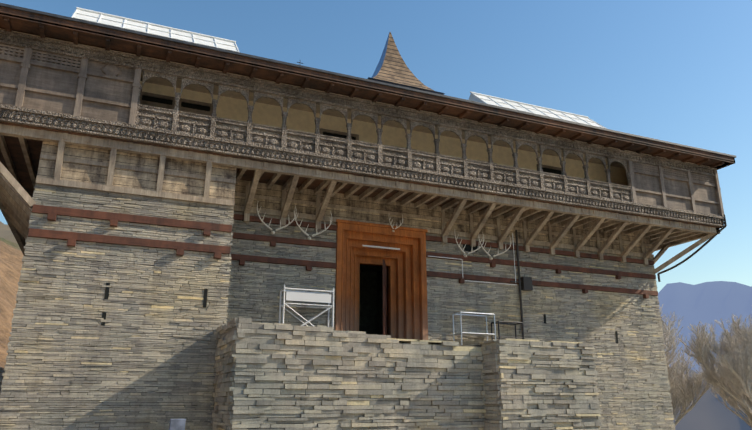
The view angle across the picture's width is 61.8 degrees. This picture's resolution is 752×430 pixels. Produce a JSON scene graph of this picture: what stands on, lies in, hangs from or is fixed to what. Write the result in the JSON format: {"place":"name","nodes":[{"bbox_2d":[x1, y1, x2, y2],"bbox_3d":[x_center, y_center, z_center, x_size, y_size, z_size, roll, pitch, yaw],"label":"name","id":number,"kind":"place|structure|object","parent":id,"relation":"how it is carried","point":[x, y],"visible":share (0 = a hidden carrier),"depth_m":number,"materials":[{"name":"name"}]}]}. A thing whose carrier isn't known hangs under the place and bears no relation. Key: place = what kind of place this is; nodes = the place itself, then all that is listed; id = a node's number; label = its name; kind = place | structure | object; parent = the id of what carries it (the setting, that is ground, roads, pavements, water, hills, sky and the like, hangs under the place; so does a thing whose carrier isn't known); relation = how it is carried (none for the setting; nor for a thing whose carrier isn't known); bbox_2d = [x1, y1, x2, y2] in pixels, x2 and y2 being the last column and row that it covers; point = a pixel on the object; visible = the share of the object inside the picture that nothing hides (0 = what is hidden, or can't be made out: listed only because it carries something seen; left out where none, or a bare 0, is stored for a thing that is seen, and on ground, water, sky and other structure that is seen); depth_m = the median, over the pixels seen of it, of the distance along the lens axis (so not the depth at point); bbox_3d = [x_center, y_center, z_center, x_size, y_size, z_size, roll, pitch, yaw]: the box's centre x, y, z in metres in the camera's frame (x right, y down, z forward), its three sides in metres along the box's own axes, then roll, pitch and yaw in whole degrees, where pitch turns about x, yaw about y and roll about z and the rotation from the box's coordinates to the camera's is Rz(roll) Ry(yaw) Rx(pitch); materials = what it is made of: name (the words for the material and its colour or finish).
{"place":"outdoors","nodes":[
{"label":"outdoors","id":0,"kind":"place"},
{"bbox_2d":[0,221,17,243],"bbox_3d":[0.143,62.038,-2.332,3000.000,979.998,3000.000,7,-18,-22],"label":"terrain","id":1,"kind":"structure","parent":0,"point":[6,233],"depth_m":307.99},
{"bbox_2d":[0,188,673,429],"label":"wall stones","id":2,"kind":"object","parent":1,"relation":"on","point":[607,363],"depth_m":12.01,"materials":[{"name":"grey stone"}]},
{"bbox_2d":[0,184,674,429],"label":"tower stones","id":3,"kind":"object","parent":2,"relation":"attached to","point":[602,306],"visible":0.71,"depth_m":12.71,"materials":[{"name":"grey stone"}]},
{"bbox_2d":[28,204,657,297],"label":"wooden wall bands","id":4,"kind":"object","parent":2,"relation":"on","point":[72,238],"visible":0.71,"depth_m":14.83,"materials":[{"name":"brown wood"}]},
{"bbox_2d":[101,244,617,342],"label":"wall slits","id":5,"kind":"object","parent":2,"relation":"on","point":[468,248],"depth_m":12.78,"materials":[{"name":"black"}]},
{"bbox_2d":[0,124,719,273],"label":"wooden beams","id":6,"kind":"structure","parent":2,"relation":"on","point":[17,201],"depth_m":15.46,"materials":[{"name":"brown wood"}]},
{"bbox_2d":[37,141,650,252],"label":"soffit planks","id":7,"kind":"object","parent":6,"relation":"attached to","point":[79,172],"visible":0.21,"depth_m":14.94,"materials":[{"name":"brown wood"}]},
{"bbox_2d":[0,121,721,240],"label":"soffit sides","id":8,"kind":"object","parent":6,"relation":"on","point":[16,153],"visible":0.17,"depth_m":14.77,"materials":[{"name":"brown wood"}]},
{"bbox_2d":[0,104,724,226],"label":"carved frieze","id":9,"kind":"object","parent":6,"relation":"on","point":[53,120],"visible":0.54,"depth_m":14.30,"materials":[{"name":"brown wood"}]},
{"bbox_2d":[0,6,734,169],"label":"eave fascia","id":10,"kind":"structure","parent":6,"relation":"on","point":[44,26],"depth_m":14.53,"materials":[{"name":"brown wood"}]},
{"bbox_2d":[0,3,735,157],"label":"roof slate","id":11,"kind":"object","parent":10,"relation":"on","point":[280,62],"visible":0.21,"depth_m":14.38,"materials":[{"name":"grey stone"}]},
{"bbox_2d":[73,10,601,126],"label":"skylight panels","id":12,"kind":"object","parent":11,"relation":"on","point":[472,97],"depth_m":18.40,"materials":[{"name":"white metal"}]},
{"bbox_2d":[72,7,606,128],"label":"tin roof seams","id":13,"kind":"object","parent":12,"relation":"on","point":[227,40],"visible":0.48,"depth_m":18.69,"materials":[{"name":"silver metal"}]},
{"bbox_2d":[368,32,444,94],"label":"spire","id":14,"kind":"structure","parent":11,"relation":"on","point":[392,68],"depth_m":17.81,"materials":[{"name":"brown wood"}]},
{"bbox_2d":[140,81,627,186],"bbox_3d":[0.811,-1.445,16.941,18.200,1.640,0.720,7,-18,-22],"label":"wall plaster","id":15,"kind":"object","parent":6,"relation":"attached to","point":[262,113],"visible":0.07,"depth_m":16.47,"materials":[{"name":"beige paint"}]},
{"bbox_2d":[139,92,561,178],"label":"window openings","id":16,"kind":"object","parent":15,"relation":"attached to","point":[172,106],"depth_m":14.55,"materials":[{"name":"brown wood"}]},
{"bbox_2d":[657,214,726,281],"bbox_3d":[9.668,1.023,19.235,2.101,1.930,0.064,-6,-18,20],"label":"rain pipe","id":17,"kind":"object","parent":6,"relation":"attached to","point":[695,252],"visible":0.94,"depth_m":19.15,"materials":[{"name":"grey"}]},
{"bbox_2d":[359,264,382,334],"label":"interior door","id":18,"kind":"structure","parent":2,"relation":"on","point":[371,302],"depth_m":18.83,"materials":[{"name":"black"}]},
{"bbox_2d":[334,219,427,339],"bbox_3d":[0.033,1.992,15.955,2.540,3.430,0.805,7,-18,-22],"label":"door frame","id":19,"kind":"object","parent":2,"relation":"in","point":[407,315],"visible":0.88,"depth_m":16.07,"materials":[{"name":"brown wood"}]},
{"bbox_2d":[362,245,399,249],"bbox_3d":[0.141,0.828,16.038,1.040,0.043,0.048,7,-18,-22],"label":"tube light","id":20,"kind":"object","parent":19,"relation":"attached to","point":[381,247],"visible":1,"depth_m":16.02,"materials":[{"name":"white paint"}]},
{"bbox_2d":[383,259,388,334],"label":"door","id":21,"kind":"structure","parent":19,"relation":"attached to","point":[384,299],"depth_m":15.79,"materials":[{"name":"brown wood"}]},
{"bbox_2d":[257,203,510,259],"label":"antlers","id":22,"kind":"object","parent":2,"relation":"attached to","point":[313,235],"depth_m":15.20},
{"bbox_2d":[428,233,515,284],"bbox_3d":[2.614,1.070,16.936,2.720,1.480,0.024,7,-18,-22],"label":"white wall conduit","id":23,"kind":"object","parent":2,"relation":"attached to","point":[480,281],"depth_m":16.84,"materials":[{"name":"white paint"}]},
{"bbox_2d":[510,230,532,338],"bbox_3d":[3.990,2.121,17.205,0.650,3.540,0.140,7,-18,-22],"label":"pipe","id":24,"kind":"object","parent":2,"relation":"attached to","point":[526,284],"depth_m":17.29,"materials":[{"name":"grey metal"}]},
{"bbox_2d":[216,334,597,429],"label":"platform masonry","id":25,"kind":"object","parent":1,"relation":"on","point":[480,345],"visible":0.03,"depth_m":11.86,"materials":[{"name":"stone"}]},
{"bbox_2d":[279,284,333,328],"bbox_3d":[-1.607,2.399,14.493,1.224,1.490,0.362,7,-18,-22],"label":"white folding frame","id":26,"kind":"object","parent":25,"relation":"on","point":[306,296],"visible":0.67,"depth_m":14.52,"materials":[{"name":"white paint"}]},
{"bbox_2d":[210,318,601,429],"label":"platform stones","id":27,"kind":"object","parent":25,"relation":"on","point":[239,344],"visible":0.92,"depth_m":11.89,"materials":[{"name":"grey stone"}]},
{"bbox_2d":[452,312,495,344],"bbox_3d":[2.521,3.071,16.056,1.036,1.096,0.416,7,-18,-22],"label":"metal table frame","id":28,"kind":"object","parent":25,"relation":"on","point":[461,333],"visible":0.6,"depth_m":16.05,"materials":[{"name":"white metal"}]},
{"bbox_2d":[491,321,523,339],"bbox_3d":[3.455,3.274,16.436,0.790,0.930,0.370,7,-18,-22],"label":"black tube frame","id":29,"kind":"object","parent":25,"relation":"on","point":[506,323],"visible":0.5,"depth_m":16.48,"materials":[{"name":"black metal"}]},
{"bbox_2d":[659,305,751,427],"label":"bare trees","id":30,"kind":"object","parent":1,"relation":"on","point":[730,379],"visible":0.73,"depth_m":23.08,"materials":[{"name":"brown plant"}]},
{"bbox_2d":[0,237,22,397],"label":"hillside","id":31,"kind":"structure","parent":0,"point":[11,257],"depth_m":46.20,"materials":[{"name":"brown soil"}]},
{"bbox_2d":[169,419,185,429],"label":"leaning slabs","id":32,"kind":"structure","parent":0,"point":[176,424],"depth_m":6.39,"materials":[{"name":"grey stone"}]},
{"bbox_2d":[0,28,709,168],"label":"balcony ceiling","id":33,"kind":"structure","parent":0,"point":[233,94],"depth_m":15.88,"materials":[{"name":"brown wood"}]},
{"bbox_2d":[0,29,714,201],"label":"arched arcade","id":34,"kind":"object","parent":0,"point":[216,127],"visible":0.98,"depth_m":14.91},
{"bbox_2d":[0,0,751,292],"label":"sky","id":35,"kind":"structure","parent":0,"point":[675,71],"materials":[{"name":"blue"}]},
{"bbox_2d":[658,281,751,372],"bbox_3d":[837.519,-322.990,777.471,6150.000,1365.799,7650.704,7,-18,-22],"label":"ridge","id":36,"kind":"structure","parent":0,"point":[704,303],"depth_m":2105.08,"materials":[{"name":"blue"}]},
{"bbox_2d":[670,364,751,429],"bbox_3d":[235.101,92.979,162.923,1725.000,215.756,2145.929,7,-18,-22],"label":"ridge","id":37,"kind":"structure","parent":0,"point":[709,411],"depth_m":529.73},
{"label":"balcony floor","id":38,"kind":"structure","parent":0,"visible":0},
{"bbox_2d":[15,47,723,216],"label":"wooden posts","id":39,"kind":"object","parent":38,"relation":"on","point":[26,67],"visible":0.21,"depth_m":12.98,"materials":[{"name":"brown wood"}]},
{"bbox_2d":[0,50,711,182],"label":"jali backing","id":40,"kind":"object","parent":39,"relation":"attached to","point":[80,61],"depth_m":12.75,"materials":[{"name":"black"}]},
{"bbox_2d":[0,44,720,215],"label":"bay panels","id":41,"kind":"object","parent":39,"relation":"attached to","point":[52,86],"visible":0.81,"depth_m":12.80,"materials":[{"name":"brown wood"}]}
]}

